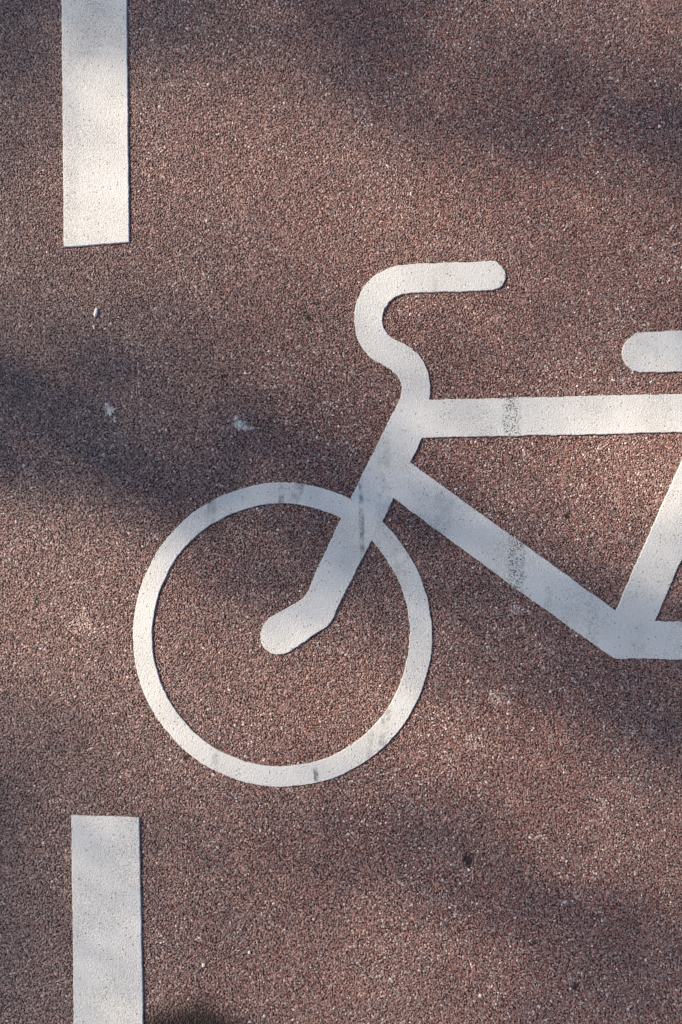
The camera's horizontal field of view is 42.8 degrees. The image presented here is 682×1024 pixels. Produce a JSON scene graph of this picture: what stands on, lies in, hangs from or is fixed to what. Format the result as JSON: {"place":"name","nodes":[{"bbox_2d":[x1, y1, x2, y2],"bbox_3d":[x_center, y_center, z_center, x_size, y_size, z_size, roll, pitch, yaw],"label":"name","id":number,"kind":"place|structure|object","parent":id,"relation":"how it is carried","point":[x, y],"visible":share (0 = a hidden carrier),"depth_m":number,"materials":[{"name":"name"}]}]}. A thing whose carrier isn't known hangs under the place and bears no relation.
{"place":"outdoors","nodes":[
{"label":"outdoors","id":0,"kind":"place"},
{"bbox_2d":[0,0,681,1023],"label":"cycle path","id":1,"kind":"structure","parent":0,"point":[496,822],"depth_m":1.60,"materials":[{"name":"brown asphalt"}]},
{"bbox_2d":[105,403,115,422],"bbox_3d":[-0.428,-0.185,1.612,0.024,0.004,0.038,0,86,0],"label":"spatter","id":2,"kind":"object","parent":1,"relation":"on","point":[108,408],"visible":1,"depth_m":1.61,"materials":[{"name":"white paint"}]},
{"bbox_2d":[232,415,254,430],"bbox_3d":[-0.183,-0.160,1.610,0.046,0.005,0.024,32,87,2],"label":"spatter","id":3,"kind":"object","parent":1,"relation":"on","point":[239,424],"visible":1,"depth_m":1.61,"materials":[{"name":"white paint"}]},
{"bbox_2d":[133,261,681,786],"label":"bicycle symbol","id":4,"kind":"object","parent":1,"relation":"on","point":[631,627],"visible":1,"depth_m":1.59,"materials":[{"name":"paint"}]},
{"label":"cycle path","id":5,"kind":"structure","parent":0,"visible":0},
{"bbox_2d":[61,0,129,247],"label":"line marking","id":6,"kind":"object","parent":5,"relation":"on","point":[95,123],"visible":1,"depth_m":1.65,"materials":[{"name":"paint"}]},
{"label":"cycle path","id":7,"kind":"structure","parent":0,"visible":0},
{"bbox_2d":[71,815,143,1023],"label":"line marking","id":8,"kind":"object","parent":7,"relation":"on","point":[107,936],"visible":1,"depth_m":1.55,"materials":[{"name":"paint"}]}
]}

